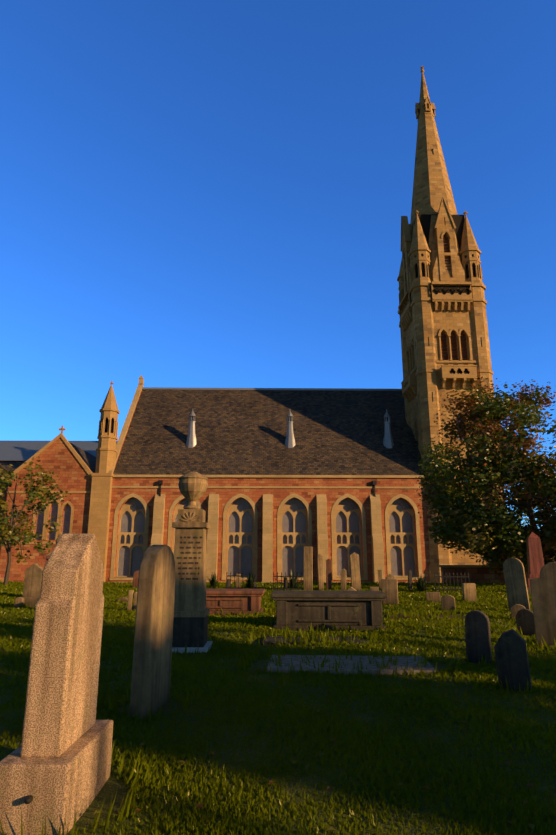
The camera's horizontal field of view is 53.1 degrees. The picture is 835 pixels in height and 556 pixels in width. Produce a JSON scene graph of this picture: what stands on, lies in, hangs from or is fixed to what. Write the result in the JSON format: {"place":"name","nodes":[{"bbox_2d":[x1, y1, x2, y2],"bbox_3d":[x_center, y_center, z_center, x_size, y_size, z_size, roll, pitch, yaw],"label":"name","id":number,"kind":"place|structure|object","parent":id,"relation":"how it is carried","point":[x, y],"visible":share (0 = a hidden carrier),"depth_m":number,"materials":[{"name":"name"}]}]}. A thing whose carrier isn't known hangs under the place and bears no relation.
{"place":"outdoors","nodes":[
{"label":"outdoors","id":0,"kind":"place"},
{"bbox_2d":[0,441,116,461],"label":"roof","id":1,"kind":"structure","parent":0,"point":[17,451],"depth_m":66.81,"materials":[{"name":"stone"}]},
{"bbox_2d":[105,474,430,583],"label":"nave walls","id":2,"kind":"structure","parent":0,"point":[268,497],"depth_m":46.85,"materials":[{"name":"red brick"}]},
{"bbox_2d":[108,375,143,472],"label":"gable coping","id":3,"kind":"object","parent":2,"relation":"on","point":[125,428],"depth_m":53.47,"materials":[{"name":"beige stone"}]},
{"bbox_2d":[115,498,416,576],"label":"arched windows","id":4,"kind":"structure","parent":2,"relation":"in","point":[240,537],"depth_m":47.06,"materials":[{"name":"grey glass"}]},
{"bbox_2d":[113,387,513,479],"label":"church roof","id":5,"kind":"structure","parent":2,"relation":"on","point":[243,431],"depth_m":52.59,"materials":[{"name":"grey tile"}]},
{"bbox_2d":[186,409,393,447],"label":"roof vents","id":6,"kind":"object","parent":5,"relation":"on","point":[191,441],"visible":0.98,"depth_m":51.46,"materials":[{"name":"white metal"}]},
{"bbox_2d":[0,581,555,834],"bbox_3d":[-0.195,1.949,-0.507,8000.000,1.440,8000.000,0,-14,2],"label":"ground","id":7,"kind":"structure","parent":0,"point":[111,787],"depth_m":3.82,"materials":[{"name":"green plant"}]},
{"bbox_2d":[14,597,23,607],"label":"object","id":8,"kind":"object","parent":7,"relation":"on","point":[19,601],"visible":0.79,"depth_m":14.02,"materials":[{"name":"grey stone"}]},
{"bbox_2d":[23,563,42,606],"bbox_3d":[-6.400,4.424,14.581,0.620,1.166,0.400,-2,-14,10],"label":"gravestone","id":9,"kind":"object","parent":7,"relation":"on","point":[32,584],"visible":0.54,"depth_m":14.53,"materials":[{"name":"grey stone"}]},
{"bbox_2d":[0,456,71,584],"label":"tree","id":10,"kind":"object","parent":7,"relation":"on","point":[35,491],"depth_m":24.99,"materials":[{"name":"green plant"}]},
{"bbox_2d":[0,425,95,582],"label":"transept","id":11,"kind":"structure","parent":7,"relation":"on","point":[73,466],"depth_m":46.73,"materials":[{"name":"red brick"}]},
{"bbox_2d":[0,534,112,834],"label":"granite headstone","id":12,"kind":"object","parent":7,"relation":"on","point":[55,766],"visible":0.94,"depth_m":3.03,"materials":[{"name":"stone"}]},
{"bbox_2d":[88,381,119,581],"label":"turret","id":13,"kind":"object","parent":7,"relation":"on","point":[100,498],"visible":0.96,"depth_m":46.81,"materials":[{"name":"stone"}]},
{"bbox_2d":[117,597,127,601],"bbox_3d":[-4.341,5.125,15.620,0.300,0.160,0.200,0,-14,2],"label":"marker","id":14,"kind":"object","parent":7,"relation":"on","point":[123,599],"visible":0.52,"depth_m":15.53,"materials":[{"name":"stone"}]},
{"bbox_2d":[127,590,133,610],"bbox_3d":[-3.605,4.483,13.579,0.110,0.520,0.090,3,-14,-2],"label":"marker","id":15,"kind":"object","parent":7,"relation":"on","point":[130,599],"visible":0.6,"depth_m":13.55,"materials":[{"name":"grey stone"}]},
{"bbox_2d":[133,592,136,610],"bbox_3d":[-3.455,4.500,13.569,0.110,0.476,0.090,-4,-14,6],"label":"marker","id":16,"kind":"object","parent":7,"relation":"on","point":[135,601],"visible":0.38,"depth_m":13.53,"materials":[{"name":"grey stone"}]},
{"bbox_2d":[132,570,139,587],"bbox_3d":[-5.629,6.548,22.529,0.450,0.700,0.140,2,-13,4],"label":"stone","id":17,"kind":"object","parent":7,"relation":"on","point":[135,578],"visible":0.42,"depth_m":22.47,"materials":[{"name":"red stone"}]},
{"bbox_2d":[129,545,175,718],"bbox_3d":[-1.134,1.916,5.138,0.150,1.450,0.620,-2,-15,8],"label":"headstone","id":18,"kind":"object","parent":7,"relation":"on","point":[151,666],"visible":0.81,"depth_m":4.95,"materials":[{"name":"grey stone"}]},
{"bbox_2d":[172,471,211,652],"bbox_3d":[-1.345,2.179,8.541,0.680,2.720,0.680,0,-14,-1],"label":"urn monument","id":19,"kind":"object","parent":7,"relation":"on","point":[191,610],"visible":0.92,"depth_m":8.30,"materials":[{"name":"grey stone"}]},
{"bbox_2d":[207,572,218,586],"bbox_3d":[-2.631,6.600,22.680,0.689,0.691,0.715,-9,-17,33],"label":"spiky shrub","id":20,"kind":"object","parent":7,"relation":"on","point":[213,581],"visible":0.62,"depth_m":22.62,"materials":[{"name":"green plant"}]},
{"bbox_2d":[206,589,264,614],"bbox_3d":[-1.324,4.422,13.278,2.000,0.600,0.900,0,-14,1],"label":"chest tomb","id":21,"kind":"object","parent":7,"relation":"on","point":[242,601],"visible":0.6,"depth_m":12.92,"materials":[{"name":"stone"}]},
{"bbox_2d":[236,574,240,587],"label":"stone","id":22,"kind":"object","parent":7,"relation":"on","point":[237,578],"visible":0.52,"depth_m":22.32,"materials":[{"name":"beige stone"}]},
{"bbox_2d":[243,571,257,588],"bbox_3d":[-1.089,6.483,22.370,0.827,0.771,0.786,3,-14,-13],"label":"spiky shrub","id":23,"kind":"object","parent":7,"relation":"on","point":[249,584],"visible":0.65,"depth_m":22.26,"materials":[{"name":"green plant"}]},
{"bbox_2d":[0,588,548,830],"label":"fallen leaves","id":24,"kind":"object","parent":7,"relation":"on","point":[328,788],"visible":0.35,"depth_m":3.64,"materials":[{"name":"brown plant"}]},
{"bbox_2d":[282,571,299,589],"bbox_3d":[0.579,6.178,21.300,0.974,0.851,0.837,0,-14,2],"label":"spiky shrub","id":25,"kind":"object","parent":7,"relation":"on","point":[291,582],"visible":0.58,"depth_m":21.21,"materials":[{"name":"green plant"}]},
{"bbox_2d":[303,546,312,590],"bbox_3d":[1.155,5.806,21.373,0.340,1.660,0.140,-2,-14,9],"label":"stone","id":26,"kind":"object","parent":7,"relation":"on","point":[308,571],"visible":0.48,"depth_m":21.31,"materials":[{"name":"beige stone"}]},
{"bbox_2d":[261,636,361,645],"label":"flat grave slab","id":27,"kind":"structure","parent":7,"relation":"on","point":[271,639],"depth_m":8.77,"materials":[{"name":"grey stone"}]},
{"bbox_2d":[317,554,323,590],"bbox_3d":[1.626,5.938,21.345,0.200,1.346,0.140,0,-15,-5],"label":"stone","id":28,"kind":"object","parent":7,"relation":"on","point":[320,571],"visible":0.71,"depth_m":21.27,"materials":[{"name":"beige stone"}]},
{"bbox_2d":[271,591,386,630],"bbox_3d":[0.958,3.710,10.637,2.142,0.710,0.950,-1,-14,3],"label":"chest tomb","id":29,"kind":"object","parent":7,"relation":"on","point":[296,610],"visible":0.98,"depth_m":10.27,"materials":[{"name":"grey stone"}]},
{"bbox_2d":[326,559,331,589],"bbox_3d":[1.947,6.006,21.283,0.200,1.196,0.140,-2,-13,12],"label":"stone","id":30,"kind":"object","parent":7,"relation":"on","point":[328,574],"visible":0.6,"depth_m":21.23,"materials":[{"name":"red stone"}]},
{"bbox_2d":[341,569,345,590],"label":"stone","id":31,"kind":"object","parent":7,"relation":"on","point":[343,579],"visible":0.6,"depth_m":20.91,"materials":[{"name":"beige stone"}]},
{"bbox_2d":[226,572,469,591],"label":"iron railings","id":32,"kind":"object","parent":7,"relation":"on","point":[297,576],"visible":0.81,"depth_m":20.75,"materials":[{"name":"black metal"}]},
{"bbox_2d":[267,655,436,675],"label":"ledger slab","id":33,"kind":"structure","parent":7,"relation":"on","point":[372,668],"depth_m":6.72,"materials":[{"name":"stone"}]},
{"bbox_2d":[349,552,360,589],"bbox_3d":[2.918,5.832,21.041,0.340,1.446,0.140,-2,-13,-2],"label":"stone","id":34,"kind":"object","parent":7,"relation":"on","point":[355,572],"visible":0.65,"depth_m":20.98,"materials":[{"name":"beige stone"}]},
{"bbox_2d":[370,587,378,590],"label":"stone","id":35,"kind":"object","parent":7,"relation":"on","point":[373,588],"visible":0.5,"depth_m":16.52,"materials":[{"name":"grey stone"}]},
{"bbox_2d":[378,570,382,589],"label":"stone","id":36,"kind":"object","parent":7,"relation":"on","point":[380,576],"visible":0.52,"depth_m":21.15,"materials":[{"name":"beige stone"}]},
{"bbox_2d":[381,579,398,604],"bbox_3d":[3.001,4.688,14.932,0.420,0.680,0.120,-4,-14,16],"label":"stone","id":37,"kind":"object","parent":7,"relation":"on","point":[389,588],"visible":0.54,"depth_m":14.88,"materials":[{"name":"grey stone"}]},
{"bbox_2d":[386,574,394,578],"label":"stone","id":38,"kind":"object","parent":7,"relation":"on","point":[390,576],"visible":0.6,"depth_m":20.67,"materials":[{"name":"beige stone"}]},
{"bbox_2d":[408,570,411,589],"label":"stone","id":39,"kind":"object","parent":7,"relation":"on","point":[409,579],"visible":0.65,"depth_m":21.09,"materials":[{"name":"grey stone"}]},
{"bbox_2d":[412,573,428,591],"bbox_3d":[5.250,6.031,20.433,0.776,0.722,0.820,0,-14,2],"label":"spiky shrub","id":40,"kind":"object","parent":7,"relation":"on","point":[420,584],"visible":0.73,"depth_m":20.33,"materials":[{"name":"green plant"}]},
{"bbox_2d":[386,615,462,618],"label":"grave slab","id":41,"kind":"structure","parent":7,"relation":"on","point":[392,617],"depth_m":12.29,"materials":[{"name":"stone"}]},
{"bbox_2d":[426,592,440,602],"bbox_3d":[4.503,5.231,16.165,0.400,0.300,0.120,-3,-14,12],"label":"stone","id":42,"kind":"object","parent":7,"relation":"on","point":[434,597],"visible":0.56,"depth_m":16.12,"materials":[{"name":"grey stone"}]},
{"bbox_2d":[441,595,455,610],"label":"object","id":43,"kind":"object","parent":7,"relation":"on","point":[448,601],"visible":0.77,"depth_m":13.37,"materials":[{"name":"grey stone"}]},
{"bbox_2d":[462,583,476,601],"bbox_3d":[5.555,5.097,16.161,0.360,0.550,0.120,1,-14,-3],"label":"stone","id":44,"kind":"object","parent":7,"relation":"on","point":[469,591],"visible":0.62,"depth_m":16.12,"materials":[{"name":"grey stone"}]},
{"bbox_2d":[397,66,551,582],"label":"tower","id":45,"kind":"structure","parent":7,"relation":"on","point":[445,345],"depth_m":51.69,"materials":[{"name":"stone"}]},
{"bbox_2d":[465,610,491,663],"bbox_3d":[2.590,2.843,7.208,0.300,0.660,0.110,-7,-17,29],"label":"gravestone","id":46,"kind":"object","parent":7,"relation":"on","point":[477,634],"visible":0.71,"depth_m":7.16,"materials":[{"name":"grey stone"}]},
{"bbox_2d":[438,565,527,583],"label":"boundary wall","id":47,"kind":"structure","parent":7,"relation":"on","point":[477,575],"depth_m":25.87,"materials":[{"name":"red stone"}]},
{"bbox_2d":[415,375,555,578],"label":"rowan tree","id":48,"kind":"object","parent":7,"relation":"on","point":[499,536],"depth_m":22.86,"materials":[{"name":"green plant"}]},
{"bbox_2d":[425,384,555,559],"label":"rowan tree berries","id":49,"kind":"object","parent":48,"relation":"attached to","point":[485,464],"visible":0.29,"depth_m":23.20,"materials":[{"name":"red plant"}]},
{"bbox_2d":[494,629,531,690],"bbox_3d":[2.364,2.450,5.627,0.300,0.576,0.110,-9,-14,26],"label":"headstone","id":50,"kind":"object","parent":7,"relation":"on","point":[511,657],"visible":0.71,"depth_m":5.58,"materials":[{"name":"grey stone"}]},
{"bbox_2d":[503,557,529,610],"bbox_3d":[5.680,4.000,13.284,0.460,1.280,0.120,-12,-18,30],"label":"gravestone","id":51,"kind":"object","parent":7,"relation":"on","point":[515,581],"visible":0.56,"depth_m":13.24,"materials":[{"name":"grey stone"}]},
{"bbox_2d":[510,604,525,619],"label":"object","id":52,"kind":"object","parent":7,"relation":"on","point":[515,608],"visible":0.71,"depth_m":11.60,"materials":[{"name":"grey stone"}]},
{"bbox_2d":[516,609,534,635],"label":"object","id":53,"kind":"object","parent":7,"relation":"on","point":[525,620],"visible":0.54,"depth_m":9.55,"materials":[{"name":"grey stone"}]},
{"bbox_2d":[505,457,555,525],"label":"dark tree","id":54,"kind":"object","parent":7,"relation":"on","point":[535,513],"depth_m":29.26,"materials":[{"name":"green plant"}]},
{"bbox_2d":[526,532,543,593],"bbox_3d":[9.158,5.183,19.778,1.000,2.200,1.000,-3,-14,14],"label":"gravestone","id":55,"kind":"object","parent":7,"relation":"on","point":[535,560],"visible":0.48,"depth_m":19.64,"materials":[{"name":"red stone"}]},
{"bbox_2d":[523,508,555,570],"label":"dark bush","id":56,"kind":"object","parent":7,"relation":"on","point":[546,515],"depth_m":24.77,"materials":[{"name":"green plant"}]},
{"bbox_2d":[530,562,555,644],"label":"gravestone","id":57,"kind":"object","parent":7,"relation":"on","point":[543,591],"visible":0.83,"depth_m":8.41,"materials":[{"name":"grey stone"}]},
{"bbox_2d":[0,0,555,527],"label":"sky","id":58,"kind":"structure","parent":0,"point":[194,193],"materials":[{"name":"blue"}]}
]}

